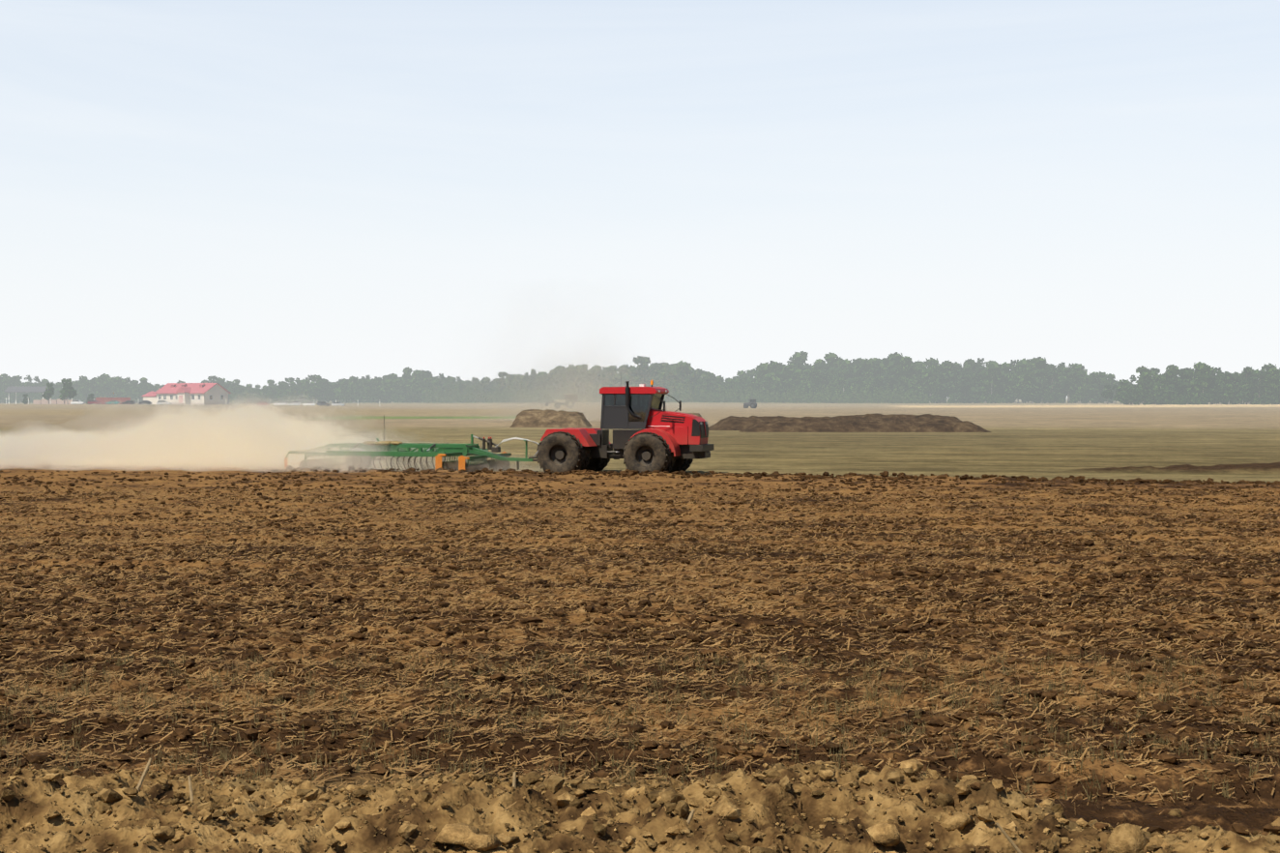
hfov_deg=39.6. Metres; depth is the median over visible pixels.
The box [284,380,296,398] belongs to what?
broad tree
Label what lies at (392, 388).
broad tree
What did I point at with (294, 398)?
broad tree
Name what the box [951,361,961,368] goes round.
broad tree
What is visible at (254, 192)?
sky
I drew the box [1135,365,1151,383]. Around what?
broad tree
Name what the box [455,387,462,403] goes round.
young tree
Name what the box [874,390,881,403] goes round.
young tree
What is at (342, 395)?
broad tree
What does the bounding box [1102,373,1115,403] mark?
broad tree
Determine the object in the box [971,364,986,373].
broad tree
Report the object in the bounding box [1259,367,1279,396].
broad tree
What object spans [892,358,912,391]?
broad tree
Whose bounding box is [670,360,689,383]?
broad tree
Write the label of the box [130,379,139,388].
broad tree
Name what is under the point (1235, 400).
broad tree
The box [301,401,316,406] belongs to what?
car
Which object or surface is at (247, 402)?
car
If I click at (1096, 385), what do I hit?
broad tree
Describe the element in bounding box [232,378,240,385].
broad tree
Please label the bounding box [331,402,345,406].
car
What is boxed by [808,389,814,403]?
young tree
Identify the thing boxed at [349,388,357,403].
broad tree
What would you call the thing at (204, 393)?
house
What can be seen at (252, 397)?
broad tree
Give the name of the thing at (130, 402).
car
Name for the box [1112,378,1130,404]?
broad tree
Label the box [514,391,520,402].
young tree
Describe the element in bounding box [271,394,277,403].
broad tree
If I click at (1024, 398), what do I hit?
broad tree
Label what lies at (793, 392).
young tree
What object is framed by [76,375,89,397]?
broad tree
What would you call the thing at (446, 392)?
young tree
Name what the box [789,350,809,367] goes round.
broad tree
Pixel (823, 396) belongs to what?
young tree
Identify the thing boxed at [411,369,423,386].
broad tree
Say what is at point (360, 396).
broad tree
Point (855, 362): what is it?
tall tree
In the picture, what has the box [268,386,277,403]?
broad tree
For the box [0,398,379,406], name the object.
fence
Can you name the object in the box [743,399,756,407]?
blue tractor
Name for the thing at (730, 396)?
young tree
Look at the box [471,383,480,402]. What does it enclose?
young tree
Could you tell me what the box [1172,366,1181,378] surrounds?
broad tree
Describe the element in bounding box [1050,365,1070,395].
broad tree
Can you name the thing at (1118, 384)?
broad tree
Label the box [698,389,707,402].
young tree
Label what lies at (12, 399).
broad tree
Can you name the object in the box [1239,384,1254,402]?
broad tree
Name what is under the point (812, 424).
soil heap
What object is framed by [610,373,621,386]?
broad tree
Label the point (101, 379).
broad tree
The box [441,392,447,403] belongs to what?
young tree
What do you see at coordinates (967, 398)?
broad tree
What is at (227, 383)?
broad tree
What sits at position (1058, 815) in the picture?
bank crumbs
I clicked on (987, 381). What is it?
broad tree
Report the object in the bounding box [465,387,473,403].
young tree
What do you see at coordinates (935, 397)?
broad tree
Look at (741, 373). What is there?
broad tree
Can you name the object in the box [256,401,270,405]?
car
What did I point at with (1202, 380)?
broad tree
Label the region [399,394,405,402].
broad tree
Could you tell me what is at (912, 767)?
bank clods
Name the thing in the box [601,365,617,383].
broad tree
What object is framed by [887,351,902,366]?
broad tree
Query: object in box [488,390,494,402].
young tree
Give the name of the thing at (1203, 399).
broad tree
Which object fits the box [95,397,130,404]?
building
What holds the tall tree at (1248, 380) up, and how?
on the ground
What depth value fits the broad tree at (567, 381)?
922.52 m
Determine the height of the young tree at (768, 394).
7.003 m
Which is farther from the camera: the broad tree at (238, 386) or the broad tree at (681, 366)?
the broad tree at (238, 386)
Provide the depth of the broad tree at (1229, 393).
686.28 m
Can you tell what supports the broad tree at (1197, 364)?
on the ground
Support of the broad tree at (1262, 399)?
on the ground
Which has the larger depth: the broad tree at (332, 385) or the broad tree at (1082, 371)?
the broad tree at (332, 385)
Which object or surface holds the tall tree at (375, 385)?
on the ground
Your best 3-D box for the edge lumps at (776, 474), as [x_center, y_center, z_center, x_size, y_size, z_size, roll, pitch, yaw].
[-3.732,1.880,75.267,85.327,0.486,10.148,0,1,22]
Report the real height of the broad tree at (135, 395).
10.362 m
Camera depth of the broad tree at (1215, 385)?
691.68 m
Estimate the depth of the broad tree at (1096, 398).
817.58 m
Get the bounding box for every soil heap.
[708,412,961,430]
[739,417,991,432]
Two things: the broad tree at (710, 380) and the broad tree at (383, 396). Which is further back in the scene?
the broad tree at (383, 396)
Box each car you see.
[70,400,85,404]
[87,400,101,404]
[105,400,119,404]
[120,400,135,404]
[138,400,151,404]
[156,400,171,404]
[241,401,256,405]
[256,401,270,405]
[273,401,287,405]
[287,401,300,405]
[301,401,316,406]
[317,401,330,406]
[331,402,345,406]
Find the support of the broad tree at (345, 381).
on the ground
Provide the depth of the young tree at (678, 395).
868.43 m
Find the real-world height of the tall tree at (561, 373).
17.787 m
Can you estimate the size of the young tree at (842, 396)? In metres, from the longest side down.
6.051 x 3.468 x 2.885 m
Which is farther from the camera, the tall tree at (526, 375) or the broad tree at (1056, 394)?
the tall tree at (526, 375)
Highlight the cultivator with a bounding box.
[284,414,538,471]
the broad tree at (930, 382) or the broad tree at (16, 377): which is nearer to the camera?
the broad tree at (930, 382)
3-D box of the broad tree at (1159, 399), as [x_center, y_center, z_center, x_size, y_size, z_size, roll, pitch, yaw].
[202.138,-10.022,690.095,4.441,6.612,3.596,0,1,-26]
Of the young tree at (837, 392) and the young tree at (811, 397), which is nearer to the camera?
the young tree at (837, 392)
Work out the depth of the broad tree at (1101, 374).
827.48 m
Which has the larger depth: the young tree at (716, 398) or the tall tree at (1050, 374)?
the young tree at (716, 398)
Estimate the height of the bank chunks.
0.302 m
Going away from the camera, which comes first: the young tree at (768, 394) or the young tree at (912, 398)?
the young tree at (912, 398)
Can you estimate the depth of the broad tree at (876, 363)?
876.31 m
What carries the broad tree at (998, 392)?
on the ground
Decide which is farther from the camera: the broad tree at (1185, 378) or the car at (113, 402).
the broad tree at (1185, 378)
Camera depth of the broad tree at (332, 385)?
967.72 m
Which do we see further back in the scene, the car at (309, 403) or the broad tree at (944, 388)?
the broad tree at (944, 388)
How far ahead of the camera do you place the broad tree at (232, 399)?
975.48 m
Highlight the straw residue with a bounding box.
[0,485,1279,804]
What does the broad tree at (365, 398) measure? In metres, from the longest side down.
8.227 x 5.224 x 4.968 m
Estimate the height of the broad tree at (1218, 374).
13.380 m
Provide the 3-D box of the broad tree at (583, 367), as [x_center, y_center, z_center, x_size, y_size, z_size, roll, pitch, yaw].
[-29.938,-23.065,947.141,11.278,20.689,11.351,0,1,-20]
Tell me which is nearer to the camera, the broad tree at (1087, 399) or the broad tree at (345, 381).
the broad tree at (1087, 399)
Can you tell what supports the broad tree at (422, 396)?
on the ground
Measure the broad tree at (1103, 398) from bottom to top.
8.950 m
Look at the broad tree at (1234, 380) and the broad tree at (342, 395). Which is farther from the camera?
the broad tree at (342, 395)
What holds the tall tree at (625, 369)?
on the ground
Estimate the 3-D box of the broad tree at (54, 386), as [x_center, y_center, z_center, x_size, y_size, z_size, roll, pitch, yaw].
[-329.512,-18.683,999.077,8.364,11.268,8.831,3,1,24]
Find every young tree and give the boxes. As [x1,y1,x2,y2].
[422,386,430,402]
[427,389,435,403]
[433,389,440,403]
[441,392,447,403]
[442,386,450,403]
[449,388,457,402]
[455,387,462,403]
[461,390,467,403]
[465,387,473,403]
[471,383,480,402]
[475,385,486,402]
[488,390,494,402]
[496,389,502,402]
[501,388,508,402]
[507,387,514,402]
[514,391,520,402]
[532,389,540,402]
[594,386,602,402]
[618,394,625,401]
[643,384,650,402]
[663,393,669,402]
[673,388,680,402]
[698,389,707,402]
[712,390,720,402]
[717,386,723,402]
[720,386,727,402]
[728,388,734,402]
[732,387,741,402]
[744,385,751,402]
[763,388,771,402]
[770,389,776,402]
[775,392,782,403]
[780,391,785,403]
[784,388,791,403]
[789,385,797,403]
[793,386,802,403]
[796,388,804,403]
[803,391,808,403]
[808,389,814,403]
[814,387,822,403]
[820,392,826,403]
[823,382,834,402]
[832,383,842,402]
[840,390,845,403]
[846,393,852,403]
[850,386,855,403]
[854,393,860,403]
[859,388,867,403]
[862,382,871,402]
[868,390,873,403]
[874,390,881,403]
[878,385,883,402]
[883,387,890,403]
[889,391,896,403]
[896,391,901,403]
[902,390,909,403]
[909,392,915,403]
[916,390,923,403]
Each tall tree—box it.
[24,375,32,382]
[32,376,41,386]
[371,380,378,391]
[436,373,445,380]
[523,372,530,384]
[527,368,540,391]
[557,368,567,384]
[595,365,603,374]
[621,364,628,372]
[786,356,794,363]
[792,363,800,370]
[848,358,859,367]
[975,357,986,365]
[1010,359,1017,371]
[1044,364,1056,401]
[1046,369,1057,403]
[1129,374,1136,388]
[1210,367,1221,377]
[1238,366,1253,404]
[1252,371,1265,398]
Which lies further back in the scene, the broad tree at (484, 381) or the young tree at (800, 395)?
the broad tree at (484, 381)
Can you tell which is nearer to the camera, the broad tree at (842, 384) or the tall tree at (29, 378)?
the broad tree at (842, 384)
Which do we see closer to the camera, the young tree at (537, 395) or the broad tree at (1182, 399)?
the broad tree at (1182, 399)
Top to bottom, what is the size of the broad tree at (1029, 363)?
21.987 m
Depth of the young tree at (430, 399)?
918.18 m
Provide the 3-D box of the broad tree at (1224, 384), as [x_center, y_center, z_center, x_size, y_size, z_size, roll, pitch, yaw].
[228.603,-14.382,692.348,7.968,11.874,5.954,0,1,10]
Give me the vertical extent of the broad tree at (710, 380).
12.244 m
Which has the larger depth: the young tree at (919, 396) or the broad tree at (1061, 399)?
the broad tree at (1061, 399)
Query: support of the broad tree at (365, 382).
on the ground
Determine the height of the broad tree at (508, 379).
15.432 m
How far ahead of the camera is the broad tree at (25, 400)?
689.67 m
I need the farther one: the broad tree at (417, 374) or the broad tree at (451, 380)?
the broad tree at (417, 374)
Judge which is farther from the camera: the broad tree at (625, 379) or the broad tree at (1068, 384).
the broad tree at (625, 379)
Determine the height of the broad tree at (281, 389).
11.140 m
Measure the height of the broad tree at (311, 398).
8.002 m
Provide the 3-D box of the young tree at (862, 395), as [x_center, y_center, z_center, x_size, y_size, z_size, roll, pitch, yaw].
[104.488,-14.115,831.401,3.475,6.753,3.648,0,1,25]
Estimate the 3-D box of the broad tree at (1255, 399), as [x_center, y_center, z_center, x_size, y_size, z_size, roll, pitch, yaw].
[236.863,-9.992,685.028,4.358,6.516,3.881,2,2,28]
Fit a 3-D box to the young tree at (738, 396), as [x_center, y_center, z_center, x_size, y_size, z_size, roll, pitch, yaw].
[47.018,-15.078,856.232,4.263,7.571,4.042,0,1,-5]
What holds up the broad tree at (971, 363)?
on the ground
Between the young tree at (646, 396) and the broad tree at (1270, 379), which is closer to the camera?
the broad tree at (1270, 379)
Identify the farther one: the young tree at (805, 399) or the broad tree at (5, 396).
the broad tree at (5, 396)
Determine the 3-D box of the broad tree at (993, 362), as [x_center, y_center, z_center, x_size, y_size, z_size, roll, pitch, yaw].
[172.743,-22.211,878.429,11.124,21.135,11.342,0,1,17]
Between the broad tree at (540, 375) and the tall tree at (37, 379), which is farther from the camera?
the tall tree at (37, 379)
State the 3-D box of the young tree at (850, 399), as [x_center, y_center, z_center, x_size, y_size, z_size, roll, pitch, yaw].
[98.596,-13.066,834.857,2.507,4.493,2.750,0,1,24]
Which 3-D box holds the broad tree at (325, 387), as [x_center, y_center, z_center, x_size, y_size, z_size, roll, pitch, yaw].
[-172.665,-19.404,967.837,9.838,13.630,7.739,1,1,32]
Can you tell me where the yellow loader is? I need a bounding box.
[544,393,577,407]
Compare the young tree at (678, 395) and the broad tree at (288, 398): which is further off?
the broad tree at (288, 398)
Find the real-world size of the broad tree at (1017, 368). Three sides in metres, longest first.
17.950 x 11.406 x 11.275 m
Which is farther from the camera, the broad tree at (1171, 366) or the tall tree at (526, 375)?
the tall tree at (526, 375)
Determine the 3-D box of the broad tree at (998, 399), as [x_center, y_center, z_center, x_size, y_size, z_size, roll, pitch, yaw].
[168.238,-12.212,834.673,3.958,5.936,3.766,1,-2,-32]
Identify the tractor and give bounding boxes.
[528,379,714,473]
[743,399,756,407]
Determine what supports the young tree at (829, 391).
on the ground
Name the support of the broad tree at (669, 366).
on the ground
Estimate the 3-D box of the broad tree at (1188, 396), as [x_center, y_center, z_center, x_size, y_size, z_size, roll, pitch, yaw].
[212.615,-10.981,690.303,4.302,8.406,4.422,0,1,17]
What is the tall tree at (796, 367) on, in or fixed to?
on the ground
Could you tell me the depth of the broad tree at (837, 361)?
906.77 m
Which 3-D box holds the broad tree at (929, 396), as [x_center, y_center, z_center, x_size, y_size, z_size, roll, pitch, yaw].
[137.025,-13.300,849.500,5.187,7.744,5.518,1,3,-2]
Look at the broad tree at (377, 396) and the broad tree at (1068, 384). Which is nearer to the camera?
the broad tree at (1068, 384)
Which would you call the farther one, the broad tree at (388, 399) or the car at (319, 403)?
the broad tree at (388, 399)
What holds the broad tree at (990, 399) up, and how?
on the ground
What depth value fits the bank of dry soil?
6.24 m
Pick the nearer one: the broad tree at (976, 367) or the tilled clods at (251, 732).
the tilled clods at (251, 732)
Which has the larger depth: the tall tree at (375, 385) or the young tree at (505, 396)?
the tall tree at (375, 385)
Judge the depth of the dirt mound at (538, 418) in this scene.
186.86 m
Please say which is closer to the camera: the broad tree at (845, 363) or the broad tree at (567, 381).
the broad tree at (845, 363)
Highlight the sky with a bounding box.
[0,0,1279,396]
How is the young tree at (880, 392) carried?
on the ground
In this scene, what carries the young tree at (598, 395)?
on the ground
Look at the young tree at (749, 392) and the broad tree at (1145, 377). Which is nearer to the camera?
the broad tree at (1145, 377)
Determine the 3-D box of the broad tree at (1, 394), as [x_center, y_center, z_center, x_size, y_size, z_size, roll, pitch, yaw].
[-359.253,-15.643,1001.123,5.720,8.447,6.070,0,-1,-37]
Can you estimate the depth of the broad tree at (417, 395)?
952.26 m
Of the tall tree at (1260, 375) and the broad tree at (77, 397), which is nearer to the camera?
the tall tree at (1260, 375)
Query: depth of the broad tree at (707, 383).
898.50 m
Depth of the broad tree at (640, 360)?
922.22 m
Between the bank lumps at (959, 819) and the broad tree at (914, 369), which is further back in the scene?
the broad tree at (914, 369)
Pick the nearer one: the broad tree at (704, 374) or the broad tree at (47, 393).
the broad tree at (47, 393)
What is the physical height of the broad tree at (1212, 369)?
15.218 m
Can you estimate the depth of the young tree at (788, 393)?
847.26 m
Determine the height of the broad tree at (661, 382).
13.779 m
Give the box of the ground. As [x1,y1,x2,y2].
[0,396,1279,852]
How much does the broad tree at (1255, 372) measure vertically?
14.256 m
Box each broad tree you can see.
[0,378,8,395]
[0,386,6,398]
[0,391,3,402]
[1,393,8,403]
[2,375,13,394]
[9,393,15,403]
[12,375,24,382]
[16,393,22,403]
[22,393,29,404]
[42,381,54,400]
[52,382,58,398]
[54,381,62,398]
[58,378,77,404]
[71,391,80,400]
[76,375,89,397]
[79,394,86,402]
[84,378,99,396]
[86,393,95,404]
[95,375,108,389]
[111,376,121,383]
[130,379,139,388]
[130,387,140,402]
[137,388,145,399]
[139,377,148,389]
[207,375,217,382]
[215,377,226,387]
[222,380,231,388]
[227,388,232,403]
[229,391,238,403]
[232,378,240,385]
[233,383,243,396]
[235,393,244,403]
[245,383,252,390]
[247,390,256,402]
[259,384,268,397]
[264,389,272,403]
[266,378,276,387]
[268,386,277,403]
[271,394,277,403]
[275,382,287,400]
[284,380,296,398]
[284,395,291,403]
[285,377,296,389]
[289,392,298,403]
[294,379,304,397]
[298,378,311,402]
[303,388,310,401]
[309,374,323,403]
[309,391,318,402]
[315,378,332,397]
[328,381,336,403]
[333,380,346,399]
[338,378,349,389]
[338,393,345,403]
[344,393,351,403]
[349,375,358,402]
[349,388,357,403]
[354,391,363,403]
[360,378,370,387]
[360,390,370,402]
[371,377,381,394]
[372,391,381,402]
[380,393,386,403]
[384,394,392,403]
[387,373,398,379]
[388,378,399,397]
[391,393,398,402]
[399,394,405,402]
[401,366,412,380]
[408,392,416,402]
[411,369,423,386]
[414,389,422,401]
[419,390,426,402]
[420,370,432,382]
[448,377,456,386]
[472,381,481,392]
[476,378,489,390]
[481,383,492,397]
[490,378,501,395]
[494,371,510,390]
[500,374,515,394]
[508,373,527,394]
[525,374,539,392]
[534,371,547,386]
[544,372,559,392]
[553,364,564,373]
[559,364,579,392]
[575,363,587,376]
[582,368,596,385]
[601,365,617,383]
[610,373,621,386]
[614,364,626,374]
[619,375,631,386]
[625,365,638,385]
[626,355,650,377]
[633,376,641,386]
[634,363,654,386]
[651,362,665,376]
[655,375,666,388]
[665,364,676,370]
[666,381,674,394]
[668,386,676,401]
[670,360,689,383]
[683,366,695,380]
[689,372,702,388]
[700,371,714,384]
[700,376,714,389]
[704,378,714,392]
[713,377,726,393]
[725,378,734,391]
[735,370,747,378]
[735,378,744,389]
[746,368,756,377]
[753,364,771,388]
[759,360,785,394]
[774,363,795,392]
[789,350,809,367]
[812,363,823,369]
[814,358,825,369]
[823,351,839,370]
[832,356,843,373]
[837,376,850,393]
[840,358,851,368]
[841,387,853,400]
[858,359,875,380]
[859,358,874,381]
[873,359,884,366]
[881,356,898,378]
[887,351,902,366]
[891,355,912,390]
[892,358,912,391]
[901,365,925,394]
[917,367,942,403]
[923,356,938,365]
[923,364,940,395]
[924,390,931,402]
[930,389,941,403]
[935,373,951,403]
[936,392,947,402]
[940,359,955,399]
[943,370,959,394]
[947,393,956,403]
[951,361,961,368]
[952,366,963,374]
[956,373,973,402]
[960,363,973,372]
[960,394,970,403]
[963,358,976,373]
[969,389,982,403]
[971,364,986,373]
[978,362,1000,394]
[979,388,989,403]
[985,360,998,366]
[986,395,994,403]
[992,385,1003,403]
[993,394,1001,403]
[999,361,1013,378]
[1002,393,1010,403]
[1004,372,1021,403]
[1008,389,1017,403]
[1011,357,1030,373]
[1013,365,1022,403]
[1014,371,1035,403]
[1018,386,1030,401]
[1025,358,1035,403]
[1026,387,1035,403]
[1030,356,1051,392]
[1032,390,1044,403]
[1042,387,1052,403]
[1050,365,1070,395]
[1051,386,1061,401]
[1055,369,1080,403]
[1057,392,1065,403]
[1068,393,1076,403]
[1071,362,1084,375]
[1073,386,1084,403]
[1074,369,1087,403]
[1082,374,1093,403]
[1083,394,1090,403]
[1087,375,1105,398]
[1090,390,1103,403]
[1095,371,1106,403]
[1099,387,1108,403]
[1100,384,1113,404]
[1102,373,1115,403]
[1105,394,1114,403]
[1111,380,1120,403]
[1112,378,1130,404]
[1120,390,1133,404]
[1122,386,1138,405]
[1134,383,1145,405]
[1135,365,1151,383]
[1137,371,1153,388]
[1142,393,1154,405]
[1145,367,1160,404]
[1151,373,1166,387]
[1152,375,1170,399]
[1154,392,1165,404]
[1161,394,1169,404]
[1163,376,1184,398]
[1164,368,1181,394]
[1165,364,1177,376]
[1168,393,1180,404]
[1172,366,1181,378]
[1177,370,1202,404]
[1178,393,1187,404]
[1180,367,1193,372]
[1183,387,1192,404]
[1188,361,1206,379]
[1190,364,1214,394]
[1190,392,1200,404]
[1196,391,1209,404]
[1204,376,1221,404]
[1204,387,1216,404]
[1208,366,1217,378]
[1215,389,1224,403]
[1216,371,1230,393]
[1218,374,1237,394]
[1222,383,1234,404]
[1227,373,1242,393]
[1230,395,1238,404]
[1235,384,1246,404]
[1239,371,1252,404]
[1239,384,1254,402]
[1250,391,1260,404]
[1251,369,1261,388]
[1257,370,1278,392]
[1258,395,1267,404]
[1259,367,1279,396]
[1261,362,1277,374]
[1264,389,1279,404]
[1265,386,1278,404]
[1273,370,1279,392]
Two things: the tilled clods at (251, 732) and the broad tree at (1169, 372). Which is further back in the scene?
the broad tree at (1169, 372)
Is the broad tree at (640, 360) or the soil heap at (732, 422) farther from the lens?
the broad tree at (640, 360)
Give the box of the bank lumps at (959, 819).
[39,763,1279,849]
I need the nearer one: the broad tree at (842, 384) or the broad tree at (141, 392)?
the broad tree at (842, 384)
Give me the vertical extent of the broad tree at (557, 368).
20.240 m
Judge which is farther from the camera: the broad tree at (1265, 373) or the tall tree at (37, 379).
the tall tree at (37, 379)
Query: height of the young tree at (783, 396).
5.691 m
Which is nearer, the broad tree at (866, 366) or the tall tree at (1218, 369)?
the tall tree at (1218, 369)
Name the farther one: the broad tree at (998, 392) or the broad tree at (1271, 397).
the broad tree at (998, 392)
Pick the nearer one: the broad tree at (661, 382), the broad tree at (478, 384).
the broad tree at (661, 382)
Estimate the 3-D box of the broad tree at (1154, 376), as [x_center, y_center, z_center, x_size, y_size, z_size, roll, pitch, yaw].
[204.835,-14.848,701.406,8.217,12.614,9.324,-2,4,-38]
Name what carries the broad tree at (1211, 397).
on the ground
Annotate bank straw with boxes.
[0,761,1279,852]
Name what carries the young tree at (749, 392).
on the ground
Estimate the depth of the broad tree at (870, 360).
876.11 m
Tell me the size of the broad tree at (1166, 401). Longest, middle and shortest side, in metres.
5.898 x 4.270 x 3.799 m
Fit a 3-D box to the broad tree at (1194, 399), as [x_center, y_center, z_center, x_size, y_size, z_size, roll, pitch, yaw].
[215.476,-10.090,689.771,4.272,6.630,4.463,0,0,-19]
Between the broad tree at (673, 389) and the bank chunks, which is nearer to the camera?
the bank chunks
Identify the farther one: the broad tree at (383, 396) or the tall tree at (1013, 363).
the broad tree at (383, 396)
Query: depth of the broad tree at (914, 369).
855.80 m
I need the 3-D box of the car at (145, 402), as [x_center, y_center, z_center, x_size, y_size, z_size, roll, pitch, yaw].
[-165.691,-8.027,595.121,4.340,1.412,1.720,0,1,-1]
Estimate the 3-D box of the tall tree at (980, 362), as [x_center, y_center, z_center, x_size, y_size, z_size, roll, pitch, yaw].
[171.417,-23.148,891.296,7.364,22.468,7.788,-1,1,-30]
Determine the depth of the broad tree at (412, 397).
953.48 m
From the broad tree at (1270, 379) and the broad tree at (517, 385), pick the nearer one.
the broad tree at (1270, 379)
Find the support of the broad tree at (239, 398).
on the ground
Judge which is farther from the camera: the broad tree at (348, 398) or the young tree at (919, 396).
the broad tree at (348, 398)
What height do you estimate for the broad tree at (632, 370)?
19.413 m
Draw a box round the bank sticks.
[136,757,1021,852]
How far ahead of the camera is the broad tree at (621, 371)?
943.57 m
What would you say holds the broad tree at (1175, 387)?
on the ground
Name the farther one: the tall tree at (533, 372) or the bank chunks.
the tall tree at (533, 372)
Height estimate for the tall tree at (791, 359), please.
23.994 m
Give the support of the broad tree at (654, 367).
on the ground
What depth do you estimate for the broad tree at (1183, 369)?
715.25 m
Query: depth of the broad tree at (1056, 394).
826.41 m
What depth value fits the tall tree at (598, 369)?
958.09 m
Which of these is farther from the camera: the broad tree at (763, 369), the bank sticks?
the broad tree at (763, 369)
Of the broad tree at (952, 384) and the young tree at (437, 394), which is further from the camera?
the young tree at (437, 394)
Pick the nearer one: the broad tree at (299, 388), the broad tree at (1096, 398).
the broad tree at (1096, 398)
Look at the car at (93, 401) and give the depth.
594.65 m
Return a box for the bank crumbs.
[0,761,1279,852]
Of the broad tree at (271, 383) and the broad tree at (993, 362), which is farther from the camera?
the broad tree at (271, 383)
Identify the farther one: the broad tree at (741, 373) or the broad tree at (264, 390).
the broad tree at (264, 390)
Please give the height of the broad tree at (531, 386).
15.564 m
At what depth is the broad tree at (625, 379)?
918.58 m
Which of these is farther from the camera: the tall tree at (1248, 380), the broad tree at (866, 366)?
the broad tree at (866, 366)
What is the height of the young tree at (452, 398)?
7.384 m
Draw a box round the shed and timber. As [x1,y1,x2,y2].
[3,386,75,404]
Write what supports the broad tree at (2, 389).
on the ground
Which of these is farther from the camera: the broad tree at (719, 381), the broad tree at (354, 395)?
the broad tree at (354, 395)
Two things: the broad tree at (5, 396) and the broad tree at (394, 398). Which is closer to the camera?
the broad tree at (394, 398)
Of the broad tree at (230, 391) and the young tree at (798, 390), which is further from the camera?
the broad tree at (230, 391)
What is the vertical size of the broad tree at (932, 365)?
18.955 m
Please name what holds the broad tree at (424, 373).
on the ground
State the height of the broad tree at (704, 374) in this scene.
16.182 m
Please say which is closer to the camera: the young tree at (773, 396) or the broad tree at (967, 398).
the broad tree at (967, 398)
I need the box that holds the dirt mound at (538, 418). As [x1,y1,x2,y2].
[509,408,592,427]
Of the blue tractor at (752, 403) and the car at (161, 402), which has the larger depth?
the car at (161, 402)
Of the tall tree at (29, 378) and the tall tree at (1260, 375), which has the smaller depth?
the tall tree at (1260, 375)
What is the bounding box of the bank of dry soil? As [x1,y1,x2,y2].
[0,759,1279,852]
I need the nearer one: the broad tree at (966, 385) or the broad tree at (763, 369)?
the broad tree at (966, 385)
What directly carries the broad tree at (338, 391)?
on the ground
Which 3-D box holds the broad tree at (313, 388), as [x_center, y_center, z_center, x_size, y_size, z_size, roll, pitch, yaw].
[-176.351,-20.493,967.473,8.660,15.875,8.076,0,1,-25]
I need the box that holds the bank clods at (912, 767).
[0,757,1149,852]
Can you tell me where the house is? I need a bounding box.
[142,382,231,405]
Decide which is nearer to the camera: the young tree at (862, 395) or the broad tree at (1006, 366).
the young tree at (862, 395)
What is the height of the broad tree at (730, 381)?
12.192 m
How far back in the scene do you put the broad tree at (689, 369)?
916.56 m
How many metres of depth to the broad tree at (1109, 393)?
730.72 m
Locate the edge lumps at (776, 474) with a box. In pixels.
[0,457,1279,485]
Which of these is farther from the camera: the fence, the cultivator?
the fence
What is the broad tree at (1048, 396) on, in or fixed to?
on the ground
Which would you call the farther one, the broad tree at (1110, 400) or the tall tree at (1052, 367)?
the tall tree at (1052, 367)
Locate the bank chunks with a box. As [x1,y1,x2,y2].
[291,779,1149,852]
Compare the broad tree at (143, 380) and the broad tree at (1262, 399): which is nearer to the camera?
the broad tree at (1262, 399)
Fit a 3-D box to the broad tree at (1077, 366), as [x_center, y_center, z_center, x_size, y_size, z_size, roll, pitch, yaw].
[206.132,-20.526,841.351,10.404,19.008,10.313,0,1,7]
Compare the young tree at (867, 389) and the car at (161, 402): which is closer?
the car at (161, 402)
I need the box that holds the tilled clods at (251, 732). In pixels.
[0,468,1279,783]
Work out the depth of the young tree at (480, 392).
907.03 m
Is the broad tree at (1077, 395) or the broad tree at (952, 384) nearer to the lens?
the broad tree at (1077, 395)
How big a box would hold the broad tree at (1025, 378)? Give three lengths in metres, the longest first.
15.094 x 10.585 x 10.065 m
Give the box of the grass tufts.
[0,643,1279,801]
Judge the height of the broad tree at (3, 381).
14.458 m
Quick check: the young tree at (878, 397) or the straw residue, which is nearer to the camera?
the straw residue
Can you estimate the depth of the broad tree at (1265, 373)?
693.76 m
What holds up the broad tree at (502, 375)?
on the ground
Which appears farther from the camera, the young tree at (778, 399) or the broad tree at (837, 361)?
the broad tree at (837, 361)
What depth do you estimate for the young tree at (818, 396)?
839.46 m
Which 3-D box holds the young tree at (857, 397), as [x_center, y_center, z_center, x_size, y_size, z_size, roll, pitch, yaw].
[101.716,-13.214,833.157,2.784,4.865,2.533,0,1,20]
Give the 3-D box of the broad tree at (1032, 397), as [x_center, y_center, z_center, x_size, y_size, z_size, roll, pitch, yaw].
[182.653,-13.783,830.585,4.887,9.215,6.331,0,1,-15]
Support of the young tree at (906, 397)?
on the ground
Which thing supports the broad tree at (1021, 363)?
on the ground
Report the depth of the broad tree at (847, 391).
861.15 m
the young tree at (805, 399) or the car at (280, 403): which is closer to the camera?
the car at (280, 403)
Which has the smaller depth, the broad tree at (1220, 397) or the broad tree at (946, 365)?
the broad tree at (1220, 397)
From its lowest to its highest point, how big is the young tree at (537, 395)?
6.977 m
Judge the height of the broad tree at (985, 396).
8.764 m

